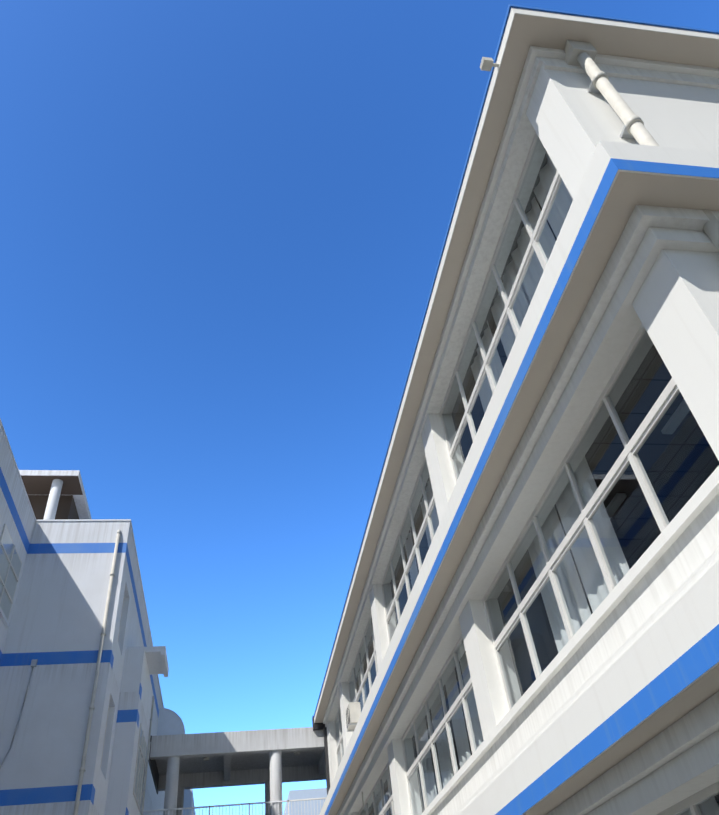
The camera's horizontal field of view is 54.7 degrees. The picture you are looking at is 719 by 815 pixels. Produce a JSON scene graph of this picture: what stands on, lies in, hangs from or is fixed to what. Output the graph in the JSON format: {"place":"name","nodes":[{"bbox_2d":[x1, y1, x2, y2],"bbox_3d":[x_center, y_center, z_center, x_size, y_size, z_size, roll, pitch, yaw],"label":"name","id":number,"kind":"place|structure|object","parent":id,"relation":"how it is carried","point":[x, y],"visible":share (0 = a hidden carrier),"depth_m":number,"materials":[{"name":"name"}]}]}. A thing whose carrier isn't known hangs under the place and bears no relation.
{"place":"outdoors","nodes":[
{"label":"outdoors","id":0,"kind":"place"},
{"bbox_2d":[0,0,718,814],"label":"sky","id":1,"kind":"structure","parent":0,"point":[224,223],"materials":[{"name":"blue"}]},
{"bbox_2d":[327,65,718,814],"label":"building walls","id":2,"kind":"structure","parent":0,"point":[571,123],"depth_m":8.92,"materials":[{"name":"white paint"}]},
{"bbox_2d":[334,132,718,814],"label":"building windows","id":3,"kind":"structure","parent":2,"relation":"in","point":[640,436],"depth_m":10.40,"materials":[{"name":"white metal"}]},
{"bbox_2d":[335,138,718,814],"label":"window glass","id":4,"kind":"object","parent":3,"relation":"in","point":[355,674],"visible":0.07,"depth_m":11.18,"materials":[{"name":"glass"}]},
{"bbox_2d":[564,40,718,250],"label":"drainpipe","id":5,"kind":"object","parent":2,"relation":"attached to","point":[581,54],"visible":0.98,"depth_m":8.37,"materials":[{"name":"white plastic"}]},
{"bbox_2d":[357,151,718,814],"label":"room interior","id":6,"kind":"object","parent":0,"point":[657,390],"depth_m":10.24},
{"label":"ground","id":7,"kind":"structure","parent":0,"visible":0},
{"bbox_2d":[0,419,168,814],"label":"building walls","id":8,"kind":"structure","parent":7,"relation":"on","point":[59,602],"depth_m":22.26,"materials":[{"name":"white paint"}]},
{"bbox_2d":[0,659,37,768],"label":"building conduit","id":9,"kind":"object","parent":8,"relation":"attached to","point":[34,663],"visible":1,"depth_m":20.54,"materials":[{"name":"grey metal"}]},
{"bbox_2d":[19,470,91,519],"bbox_3d":[-13.087,5.216,27.719,4.000,2.650,5.500,1,-42,-10],"label":"rooftop canopy","id":10,"kind":"object","parent":8,"relation":"on","point":[55,494],"visible":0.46,"depth_m":27.02,"materials":[{"name":"white paint"}]},
{"bbox_2d":[0,524,146,811],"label":"building windows","id":11,"kind":"structure","parent":8,"relation":"in","point":[9,570],"depth_m":21.90,"materials":[{"name":"grey glass"}]},
{"bbox_2d":[0,528,146,808],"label":"window glass","id":12,"kind":"object","parent":11,"relation":"in","point":[141,727],"visible":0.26,"depth_m":23.21,"materials":[{"name":"glass"}]},
{"bbox_2d":[0,467,158,814],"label":"building stripes","id":13,"kind":"object","parent":8,"relation":"attached to","point":[10,797],"visible":0.92,"depth_m":21.68,"materials":[{"name":"blue paint"}]},
{"bbox_2d":[73,530,153,814],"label":"drainpipe","id":14,"kind":"object","parent":8,"relation":"attached to","point":[82,770],"visible":1,"depth_m":21.77,"materials":[{"name":"white metal"}]},
{"bbox_2d":[143,708,325,814],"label":"elevated walkway","id":15,"kind":"structure","parent":8,"relation":"attached to","point":[180,760],"depth_m":28.52,"materials":[{"name":"concrete"}]},
{"bbox_2d":[183,788,326,814],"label":"building walls","id":16,"kind":"structure","parent":7,"relation":"on","point":[292,795],"depth_m":49.83,"materials":[{"name":"paint"}]},
{"bbox_2d":[313,4,718,814],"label":"building trim","id":17,"kind":"structure","parent":7,"relation":"on","point":[629,726],"depth_m":8.35,"materials":[{"name":"white paint"}]},
{"bbox_2d":[312,716,329,794],"bbox_3d":[-1.135,16.144,26.330,0.820,8.650,0.499,1,-42,-10],"label":"drainpipe","id":18,"kind":"object","parent":17,"relation":"attached to","point":[318,726],"visible":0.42,"depth_m":28.21,"materials":[{"name":"grey metal"}]},
{"bbox_2d":[346,702,364,812],"bbox_3d":[-0.092,10.379,20.661,0.386,2.780,1.058,1,-42,-10],"label":"ac unit","id":19,"kind":"object","parent":17,"relation":"attached to","point":[353,711],"visible":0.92,"depth_m":21.05,"materials":[{"name":"grey metal"}]},
{"bbox_2d":[480,57,498,70],"bbox_3d":[1.800,-4.728,9.575,0.239,0.100,0.140,1,-42,-10],"label":"building eave light","id":20,"kind":"object","parent":17,"relation":"attached to","point":[487,64],"visible":1,"depth_m":9.54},
{"bbox_2d":[358,153,718,814],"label":"building curtains","id":21,"kind":"object","parent":17,"relation":"attached to","point":[569,493],"depth_m":10.27,"materials":[{"name":"white fabric"}]}
]}

